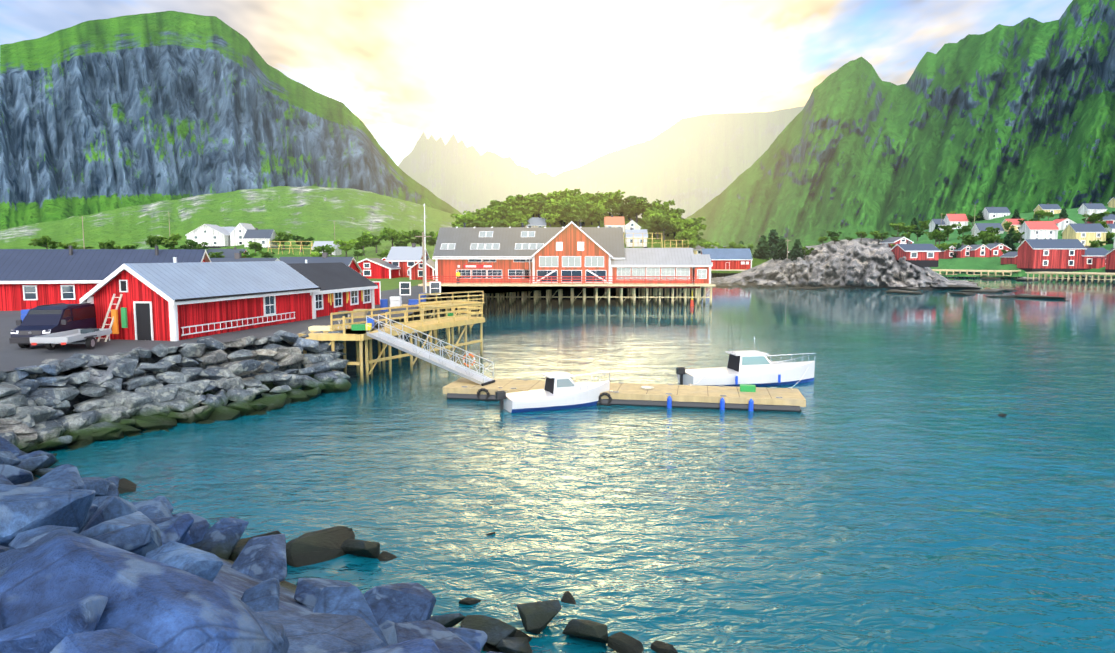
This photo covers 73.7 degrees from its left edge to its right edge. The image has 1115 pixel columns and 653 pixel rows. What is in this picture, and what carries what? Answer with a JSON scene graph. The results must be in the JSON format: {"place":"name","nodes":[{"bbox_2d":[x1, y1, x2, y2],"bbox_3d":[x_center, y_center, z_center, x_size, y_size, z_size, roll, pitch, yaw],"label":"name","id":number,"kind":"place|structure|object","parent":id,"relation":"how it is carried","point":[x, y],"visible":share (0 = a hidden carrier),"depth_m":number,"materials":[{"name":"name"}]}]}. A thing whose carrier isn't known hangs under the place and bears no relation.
{"place":"outdoors","nodes":[
{"label":"outdoors","id":0,"kind":"place"},
{"bbox_2d":[0,186,455,261],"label":"hill","id":1,"kind":"structure","parent":0,"point":[314,212],"depth_m":391.56,"materials":[{"name":"green plant"}]},
{"bbox_2d":[28,236,61,248],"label":"birch tree","id":2,"kind":"object","parent":1,"relation":"on","point":[45,241],"visible":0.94,"depth_m":248.10,"materials":[{"name":"green plant"}]},
{"bbox_2d":[56,242,78,248],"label":"birch tree","id":3,"kind":"object","parent":1,"relation":"on","point":[65,245],"visible":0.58,"depth_m":229.59,"materials":[{"name":"green plant"}]},
{"bbox_2d":[98,240,123,248],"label":"birch tree","id":4,"kind":"object","parent":1,"relation":"on","point":[102,245],"visible":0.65,"depth_m":230.19,"materials":[{"name":"green plant"}]},
{"bbox_2d":[145,235,167,247],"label":"birch tree","id":5,"kind":"object","parent":1,"relation":"on","point":[152,240],"visible":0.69,"depth_m":248.84,"materials":[{"name":"green plant"}]},
{"bbox_2d":[157,233,181,247],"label":"birch tree","id":6,"kind":"object","parent":1,"relation":"on","point":[171,242],"visible":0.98,"depth_m":247.49,"materials":[{"name":"green plant"}]},
{"bbox_2d":[180,239,208,248],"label":"birch tree","id":7,"kind":"object","parent":1,"relation":"on","point":[193,244],"visible":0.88,"depth_m":232.41,"materials":[{"name":"green plant"}]},
{"bbox_2d":[208,251,224,257],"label":"birch tree","id":8,"kind":"object","parent":1,"relation":"on","point":[217,254],"visible":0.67,"depth_m":228.21,"materials":[{"name":"green plant"}]},
{"bbox_2d":[246,241,262,252],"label":"birch tree","id":9,"kind":"object","parent":1,"relation":"on","point":[255,245],"visible":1,"depth_m":247.35,"materials":[{"name":"green plant"}]},
{"bbox_2d":[272,231,292,249],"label":"birch tree","id":10,"kind":"object","parent":1,"relation":"on","point":[284,236],"visible":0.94,"depth_m":272.94,"materials":[{"name":"green plant"}]},
{"bbox_2d":[291,235,314,251],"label":"birch tree","id":11,"kind":"object","parent":1,"relation":"on","point":[301,239],"visible":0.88,"depth_m":274.33,"materials":[{"name":"green plant"}]},
{"bbox_2d":[186,223,434,279],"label":"village","id":12,"kind":"object","parent":1,"relation":"on","point":[396,262],"visible":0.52,"depth_m":138.18,"materials":[{"name":"white wood"}]},
{"bbox_2d":[312,244,332,252],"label":"rowan tree","id":13,"kind":"object","parent":1,"relation":"on","point":[322,248],"visible":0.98,"depth_m":247.03,"materials":[{"name":"green plant"}]},
{"bbox_2d":[333,239,357,256],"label":"rowan tree","id":14,"kind":"object","parent":1,"relation":"on","point":[346,246],"visible":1,"depth_m":254.98,"materials":[{"name":"green plant"}]},
{"bbox_2d":[352,231,373,255],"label":"rowan tree","id":15,"kind":"object","parent":1,"relation":"on","point":[365,239],"visible":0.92,"depth_m":261.49,"materials":[{"name":"green plant"}]},
{"bbox_2d":[366,233,387,252],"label":"rowan tree","id":16,"kind":"object","parent":1,"relation":"on","point":[376,240],"visible":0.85,"depth_m":272.64,"materials":[{"name":"green plant"}]},
{"bbox_2d":[379,227,406,246],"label":"rowan tree","id":17,"kind":"object","parent":1,"relation":"on","point":[391,233],"visible":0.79,"depth_m":289.92,"materials":[{"name":"green plant"}]},
{"bbox_2d":[392,230,420,246],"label":"rowan tree","id":18,"kind":"object","parent":1,"relation":"on","point":[403,240],"visible":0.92,"depth_m":287.24,"materials":[{"name":"green plant"}]},
{"bbox_2d":[409,231,434,246],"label":"rowan tree","id":19,"kind":"object","parent":1,"relation":"on","point":[417,240],"visible":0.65,"depth_m":294.10,"materials":[{"name":"green plant"}]},
{"bbox_2d":[426,232,436,245],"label":"rowan tree","id":20,"kind":"object","parent":1,"relation":"on","point":[431,240],"visible":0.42,"depth_m":282.90,"materials":[{"name":"green plant"}]},
{"bbox_2d":[0,11,462,229],"bbox_3d":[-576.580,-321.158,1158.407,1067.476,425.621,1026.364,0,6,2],"label":"mountain","id":21,"kind":"structure","parent":0,"point":[98,115],"depth_m":968.73,"materials":[{"name":"grey stone"}]},
{"bbox_2d":[0,285,597,371],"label":"quay","id":22,"kind":"structure","parent":0,"point":[13,357],"depth_m":39.78,"materials":[{"name":"grey concrete"}]},
{"bbox_2d":[9,303,96,347],"bbox_3d":[-23.927,-0.082,35.568,2.134,1.870,4.582,-1,6,-6],"label":"van","id":23,"kind":"object","parent":22,"relation":"on","point":[40,320],"visible":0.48,"depth_m":34.47,"materials":[{"name":"grey"}]},
{"bbox_2d":[30,328,111,349],"bbox_3d":[-21.932,0.560,34.497,2.002,0.760,5.441,0,6,2],"label":"flatbed trailer","id":24,"kind":"object","parent":22,"relation":"on","point":[53,340],"visible":0.98,"depth_m":33.42,"materials":[{"name":"grey metal"}]},
{"bbox_2d":[97,294,127,341],"bbox_3d":[-21.917,-0.426,36.698,1.020,2.329,1.137,3,6,27],"label":"leaning ladder","id":25,"kind":"object","parent":22,"relation":"on","point":[114,325],"visible":0.9,"depth_m":36.77,"materials":[{"name":"beige wood"}]},
{"bbox_2d":[79,261,320,340],"bbox_3d":[-19.867,-1.806,43.473,5.557,3.913,13.799,1,6,12],"label":"red boathouse","id":26,"kind":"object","parent":22,"relation":"on","point":[171,301],"visible":0.96,"depth_m":39.22,"materials":[{"name":"wood"}]},
{"bbox_2d":[0,249,440,310],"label":"buildings","id":27,"kind":"structure","parent":22,"relation":"on","point":[31,278],"depth_m":58.32,"materials":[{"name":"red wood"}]},
{"bbox_2d":[21,293,425,320],"bbox_3d":[-19.918,-1.241,52.298,29.001,0.900,12.450,-4,7,-35],"label":"quay clutter","id":28,"kind":"object","parent":22,"relation":"on","point":[395,301],"visible":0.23,"depth_m":59.36,"materials":[{"name":"white"}]},
{"bbox_2d":[287,262,377,316],"bbox_3d":[-18.239,-2.837,54.638,6.039,3.623,10.224,1,6,12],"label":"red cabin","id":29,"kind":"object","parent":22,"relation":"on","point":[343,286],"visible":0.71,"depth_m":54.54,"materials":[{"name":"wood"}]},
{"bbox_2d":[418,221,715,306],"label":"waterfront building","id":30,"kind":"structure","parent":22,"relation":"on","point":[571,253],"depth_m":103.10,"materials":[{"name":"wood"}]},
{"bbox_2d":[68,223,693,280],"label":"roof fittings","id":31,"kind":"object","parent":30,"relation":"on","point":[156,251],"visible":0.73,"depth_m":101.62,"materials":[{"name":"grey"}]},
{"bbox_2d":[369,277,434,290],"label":"lawn","id":32,"kind":"structure","parent":0,"point":[390,284],"depth_m":112.78,"materials":[{"name":"green plant"}]},
{"bbox_2d":[0,0,1072,175],"label":"sky","id":33,"kind":"structure","parent":0,"point":[552,87],"materials":[{"name":"white"}]},
{"bbox_2d":[29,273,1114,652],"bbox_3d":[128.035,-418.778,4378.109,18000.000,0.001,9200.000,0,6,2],"label":"sea water","id":34,"kind":"structure","parent":0,"point":[895,485],"depth_m":23.72,"materials":[{"name":"teal liquid"}]},
{"bbox_2d":[18,476,312,611],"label":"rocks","id":35,"kind":"object","parent":34,"relation":"in","point":[237,584],"depth_m":12.55,"materials":[{"name":"stone"}]},
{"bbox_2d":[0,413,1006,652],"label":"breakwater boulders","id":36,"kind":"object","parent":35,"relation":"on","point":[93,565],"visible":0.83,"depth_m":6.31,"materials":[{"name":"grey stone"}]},
{"bbox_2d":[0,340,338,416],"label":"sea wall","id":37,"kind":"structure","parent":34,"relation":"in","point":[80,397],"depth_m":35.74,"materials":[{"name":"stone"}]},
{"bbox_2d":[0,330,351,455],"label":"sea wall boulders","id":38,"kind":"object","parent":37,"relation":"on","point":[31,412],"visible":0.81,"depth_m":31.20,"materials":[{"name":"stone"}]},
{"bbox_2d":[299,291,484,384],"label":"wooden pier","id":39,"kind":"structure","parent":34,"relation":"in","point":[430,324],"depth_m":44.65,"materials":[{"name":"yellow wood"}]},
{"bbox_2d":[308,311,452,330],"bbox_3d":[-9.590,-0.414,44.335,10.152,1.245,2.891,-5,7,-42],"label":"pier clutter","id":40,"kind":"object","parent":39,"relation":"on","point":[370,322],"visible":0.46,"depth_m":41.71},
{"bbox_2d":[495,372,609,412],"bbox_3d":[-0.134,3.060,34.546,5.634,1.735,2.068,-2,6,-21],"label":"motorboat","id":41,"kind":"object","parent":34,"relation":"on","point":[561,390],"visible":0.92,"depth_m":33.94,"materials":[{"name":"white plastic"}]},
{"bbox_2d":[443,378,805,411],"bbox_3d":[3.000,3.355,36.198,17.021,0.741,3.123,1,6,11],"label":"floating dock","id":42,"kind":"object","parent":34,"relation":"on","point":[710,397],"visible":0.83,"depth_m":34.73,"materials":[{"name":"beige wood"}]},
{"bbox_2d":[366,314,494,385],"bbox_3d":[-6.659,1.140,38.499,7.140,3.252,1.200,2,6,24],"label":"aluminium gangway","id":43,"kind":"object","parent":42,"relation":"on","point":[450,365],"visible":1,"depth_m":38.40,"materials":[{"name":"grey metal"}]},
{"bbox_2d":[462,354,781,404],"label":"dock fittings","id":44,"kind":"object","parent":42,"relation":"on","point":[747,388],"visible":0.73,"depth_m":35.47,"materials":[{"name":"grey"}]},
{"bbox_2d":[667,384,753,410],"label":"dock fenders","id":45,"kind":"object","parent":42,"relation":"attached to","point":[722,403],"visible":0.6,"depth_m":33.67,"materials":[{"name":"blue plastic"}]},
{"bbox_2d":[499,321,808,391],"bbox_3d":[6.161,1.613,36.584,17.254,3.520,5.533,-2,6,-22],"label":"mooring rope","id":46,"kind":"object","parent":34,"relation":"on","point":[736,379],"visible":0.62,"depth_m":38.84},
{"bbox_2d":[676,318,814,386],"bbox_3d":[10.354,1.211,40.467,8.055,4.270,2.581,-1,6,-11],"label":"pilothouse boat","id":47,"kind":"object","parent":34,"relation":"in","point":[756,368],"visible":0.9,"depth_m":39.83,"materials":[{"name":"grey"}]},
{"bbox_2d":[711,238,976,286],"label":"islet rock","id":48,"kind":"object","parent":34,"relation":"in","point":[866,262],"visible":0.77,"depth_m":164.95,"materials":[{"name":"grey stone"}]},
{"bbox_2d":[772,236,789,260],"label":"spruce tree","id":49,"kind":"object","parent":48,"relation":"on","point":[780,249],"visible":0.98,"depth_m":190.82,"materials":[{"name":"green plant"}]},
{"bbox_2d":[787,239,803,260],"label":"spruce tree","id":50,"kind":"object","parent":48,"relation":"on","point":[795,252],"visible":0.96,"depth_m":176.27,"materials":[{"name":"green plant"}]},
{"bbox_2d":[801,246,814,259],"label":"birch tree","id":51,"kind":"object","parent":48,"relation":"on","point":[807,251],"visible":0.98,"depth_m":175.30,"materials":[{"name":"green plant"}]},
{"bbox_2d":[722,275,1114,298],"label":"skerries rock","id":52,"kind":"object","parent":34,"relation":"in","point":[910,290],"visible":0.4,"depth_m":144.19,"materials":[{"name":"grey stone"}]},
{"bbox_2d":[931,269,1114,283],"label":"wharf","id":53,"kind":"structure","parent":34,"relation":"in","point":[1074,278],"depth_m":189.15,"materials":[{"name":"beige wood"}]},
{"bbox_2d":[82,203,1086,292],"bbox_3d":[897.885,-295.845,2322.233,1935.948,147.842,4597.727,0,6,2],"label":"poles and racks","id":54,"kind":"object","parent":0,"point":[423,236],"visible":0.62,"depth_m":246.59,"materials":[{"name":"brown wood"}]},
{"bbox_2d":[398,106,803,218],"bbox_3d":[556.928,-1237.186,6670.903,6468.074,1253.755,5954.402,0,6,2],"label":"mountain peaks","id":55,"kind":"object","parent":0,"point":[690,166],"visible":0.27,"depth_m":5705.11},
{"bbox_2d":[531,212,771,272],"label":"knoll","id":56,"kind":"structure","parent":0,"point":[657,243],"depth_m":292.15,"materials":[{"name":"green plant"}]},
{"bbox_2d":[456,220,482,226],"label":"birch tree","id":57,"kind":"object","parent":56,"relation":"on","point":[477,223],"visible":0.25,"depth_m":268.47,"materials":[{"name":"green plant"}]},
{"bbox_2d":[459,214,493,221],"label":"rowan tree","id":58,"kind":"object","parent":56,"relation":"on","point":[464,216],"visible":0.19,"depth_m":290.36,"materials":[{"name":"green plant"}]},
{"bbox_2d":[480,218,500,226],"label":"rowan tree","id":59,"kind":"object","parent":56,"relation":"on","point":[485,224],"visible":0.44,"depth_m":275.25,"materials":[{"name":"green plant"}]},
{"bbox_2d":[492,209,521,222],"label":"rowan tree","id":60,"kind":"object","parent":56,"relation":"on","point":[501,215],"visible":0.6,"depth_m":284.11,"materials":[{"name":"green plant"}]},
{"bbox_2d":[498,205,535,219],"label":"rowan tree","id":61,"kind":"object","parent":56,"relation":"on","point":[520,208],"visible":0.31,"depth_m":295.11,"materials":[{"name":"green plant"}]},
{"bbox_2d":[505,214,531,226],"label":"rowan tree","id":62,"kind":"object","parent":56,"relation":"on","point":[520,220],"visible":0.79,"depth_m":285.23,"materials":[{"name":"green plant"}]},
{"bbox_2d":[503,197,537,206],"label":"rowan tree","id":63,"kind":"object","parent":56,"relation":"on","point":[530,200],"visible":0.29,"depth_m":308.86,"materials":[{"name":"green plant"}]},
{"bbox_2d":[506,194,541,204],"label":"rowan tree","id":64,"kind":"object","parent":56,"relation":"on","point":[518,197],"visible":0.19,"depth_m":313.60,"materials":[{"name":"green plant"}]},
{"bbox_2d":[541,213,559,226],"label":"rowan tree","id":65,"kind":"object","parent":56,"relation":"on","point":[550,218],"visible":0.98,"depth_m":284.27,"materials":[{"name":"green plant"}]},
{"bbox_2d":[550,203,574,226],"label":"rowan tree","id":66,"kind":"object","parent":56,"relation":"on","point":[555,210],"visible":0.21,"depth_m":290.13,"materials":[{"name":"green plant"}]},
{"bbox_2d":[555,202,588,218],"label":"rowan tree","id":67,"kind":"object","parent":56,"relation":"on","point":[566,212],"visible":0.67,"depth_m":286.10,"materials":[{"name":"green plant"}]},
{"bbox_2d":[567,205,586,224],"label":"rowan tree","id":68,"kind":"object","parent":56,"relation":"on","point":[572,217],"visible":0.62,"depth_m":284.89,"materials":[{"name":"green plant"}]},
{"bbox_2d":[572,210,589,222],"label":"birch tree","id":69,"kind":"object","parent":56,"relation":"on","point":[582,216],"visible":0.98,"depth_m":282.54,"materials":[{"name":"green plant"}]},
{"bbox_2d":[590,199,606,222],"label":"rowan tree","id":70,"kind":"object","parent":56,"relation":"on","point":[600,204],"visible":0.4,"depth_m":298.03,"materials":[{"name":"green plant"}]},
{"bbox_2d":[588,207,611,226],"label":"rowan tree","id":71,"kind":"object","parent":56,"relation":"on","point":[597,217],"visible":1,"depth_m":284.81,"materials":[{"name":"green plant"}]},
{"bbox_2d":[595,191,617,214],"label":"rowan tree","id":72,"kind":"object","parent":56,"relation":"on","point":[611,200],"visible":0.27,"depth_m":312.80,"materials":[{"name":"green plant"}]},
{"bbox_2d":[605,190,624,215],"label":"rowan tree","id":73,"kind":"object","parent":56,"relation":"on","point":[617,196],"visible":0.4,"depth_m":316.54,"materials":[{"name":"green plant"}]},
{"bbox_2d":[608,202,633,216],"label":"birch tree","id":74,"kind":"object","parent":56,"relation":"on","point":[625,210],"visible":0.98,"depth_m":302.81,"materials":[{"name":"green plant"}]},
{"bbox_2d":[612,196,651,219],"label":"birch tree","id":75,"kind":"object","parent":56,"relation":"on","point":[629,199],"visible":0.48,"depth_m":314.01,"materials":[{"name":"green plant"}]},
{"bbox_2d":[525,215,740,253],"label":"houses","id":76,"kind":"structure","parent":56,"relation":"on","point":[631,227],"depth_m":280.07,"materials":[{"name":"grey wood"}]},
{"bbox_2d":[627,198,647,222],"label":"rowan tree","id":77,"kind":"object","parent":56,"relation":"on","point":[638,210],"visible":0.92,"depth_m":310.76,"materials":[{"name":"green plant"}]},
{"bbox_2d":[645,214,669,237],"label":"birch tree","id":78,"kind":"object","parent":56,"relation":"on","point":[652,221],"visible":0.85,"depth_m":278.78,"materials":[{"name":"green plant"}]},
{"bbox_2d":[649,199,674,211],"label":"rowan tree","id":79,"kind":"object","parent":56,"relation":"on","point":[666,205],"visible":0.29,"depth_m":313.81,"materials":[{"name":"green plant"}]},
{"bbox_2d":[654,221,673,239],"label":"birch tree","id":80,"kind":"object","parent":56,"relation":"on","point":[661,226],"visible":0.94,"depth_m":278.34,"materials":[{"name":"green plant"}]},
{"bbox_2d":[674,228,696,240],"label":"rowan tree","id":81,"kind":"object","parent":56,"relation":"on","point":[685,235],"visible":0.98,"depth_m":266.37,"materials":[{"name":"green plant"}]},
{"bbox_2d":[677,238,697,248],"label":"bush","id":82,"kind":"object","parent":56,"relation":"on","point":[691,244],"visible":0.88,"depth_m":249.23,"materials":[{"name":"green plant"}]},
{"bbox_2d":[673,220,706,232],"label":"rowan tree","id":83,"kind":"object","parent":56,"relation":"on","point":[682,223],"visible":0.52,"depth_m":277.38,"materials":[{"name":"green plant"}]},
{"bbox_2d":[698,242,719,248],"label":"bush","id":84,"kind":"object","parent":56,"relation":"on","point":[706,244],"visible":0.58,"depth_m":251.27,"materials":[{"name":"green plant"}]},
{"bbox_2d":[700,249,752,277],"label":"cabin on stilts","id":85,"kind":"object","parent":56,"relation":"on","point":[731,259],"visible":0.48,"depth_m":217.88,"materials":[{"name":"wood"}]},
{"bbox_2d":[723,242,742,248],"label":"bush","id":86,"kind":"object","parent":56,"relation":"on","point":[732,245],"visible":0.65,"depth_m":266.84,"materials":[{"name":"green plant"}]},
{"bbox_2d":[752,235,771,259],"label":"spruce tree","id":87,"kind":"object","parent":56,"relation":"on","point":[763,250],"visible":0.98,"depth_m":299.68,"materials":[{"name":"green plant"}]},
{"bbox_2d":[685,0,1114,255],"bbox_3d":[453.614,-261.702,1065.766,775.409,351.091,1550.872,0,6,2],"label":"mountain","id":88,"kind":"structure","parent":0,"point":[1020,116],"depth_m":855.09,"materials":[{"name":"green plant"}]},
{"bbox_2d":[880,206,1114,276],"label":"grassy ground","id":89,"kind":"structure","parent":0,"point":[979,263],"depth_m":267.47,"materials":[{"name":"green plant"}]},
{"bbox_2d":[767,229,779,257],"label":"spruce tree","id":90,"kind":"object","parent":89,"relation":"on","point":[773,240],"visible":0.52,"depth_m":479.79,"materials":[{"name":"green plant"}]},
{"bbox_2d":[889,222,905,233],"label":"birch tree","id":91,"kind":"object","parent":89,"relation":"on","point":[900,227],"visible":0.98,"depth_m":450.80,"materials":[{"name":"green plant"}]},
{"bbox_2d":[928,229,948,243],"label":"birch tree","id":92,"kind":"object","parent":89,"relation":"on","point":[938,234],"visible":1,"depth_m":348.84,"materials":[{"name":"green plant"}]},
{"bbox_2d":[937,242,956,250],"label":"birch tree","id":93,"kind":"object","parent":89,"relation":"on","point":[944,246],"visible":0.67,"depth_m":284.55,"materials":[{"name":"green plant"}]},
{"bbox_2d":[939,223,961,239],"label":"birch tree","id":94,"kind":"object","parent":89,"relation":"on","point":[948,229],"visible":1,"depth_m":372.76,"materials":[{"name":"green plant"}]},
{"bbox_2d":[957,224,971,235],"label":"birch tree","id":95,"kind":"object","parent":89,"relation":"on","point":[963,229],"visible":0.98,"depth_m":375.10,"materials":[{"name":"green plant"}]},
{"bbox_2d":[957,236,983,245],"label":"birch tree","id":96,"kind":"object","parent":89,"relation":"on","point":[969,241],"visible":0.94,"depth_m":304.84,"materials":[{"name":"green plant"}]},
{"bbox_2d":[978,231,996,240],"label":"birch tree","id":97,"kind":"object","parent":89,"relation":"on","point":[983,234],"visible":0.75,"depth_m":327.61,"materials":[{"name":"green plant"}]},
{"bbox_2d":[977,226,1000,235],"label":"birch tree","id":98,"kind":"object","parent":89,"relation":"on","point":[991,229],"visible":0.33,"depth_m":344.25,"materials":[{"name":"green plant"}]},
{"bbox_2d":[986,235,1000,243],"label":"birch tree","id":99,"kind":"object","parent":89,"relation":"on","point":[990,239],"visible":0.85,"depth_m":305.56,"materials":[{"name":"green plant"}]},
{"bbox_2d":[879,197,1114,272],"bbox_3d":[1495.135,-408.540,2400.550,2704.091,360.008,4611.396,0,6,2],"label":"village","id":100,"kind":"object","parent":89,"relation":"on","point":[1070,251],"visible":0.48,"depth_m":267.28,"materials":[{"name":"red wood"}]},
{"bbox_2d":[1002,235,1015,250],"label":"spruce tree","id":101,"kind":"object","parent":89,"relation":"on","point":[1007,242],"visible":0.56,"depth_m":289.17,"materials":[{"name":"green plant"}]},
{"bbox_2d":[1012,231,1024,243],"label":"birch tree","id":102,"kind":"object","parent":89,"relation":"on","point":[1018,236],"visible":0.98,"depth_m":300.05,"materials":[{"name":"green plant"}]},
{"bbox_2d":[1033,210,1046,219],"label":"birch tree","id":103,"kind":"object","parent":89,"relation":"on","point":[1041,213],"visible":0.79,"depth_m":374.18,"materials":[{"name":"green plant"}]},
{"bbox_2d":[1082,211,1110,223],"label":"birch tree","id":104,"kind":"object","parent":89,"relation":"on","point":[1094,217],"visible":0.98,"depth_m":342.25,"materials":[{"name":"green plant"}]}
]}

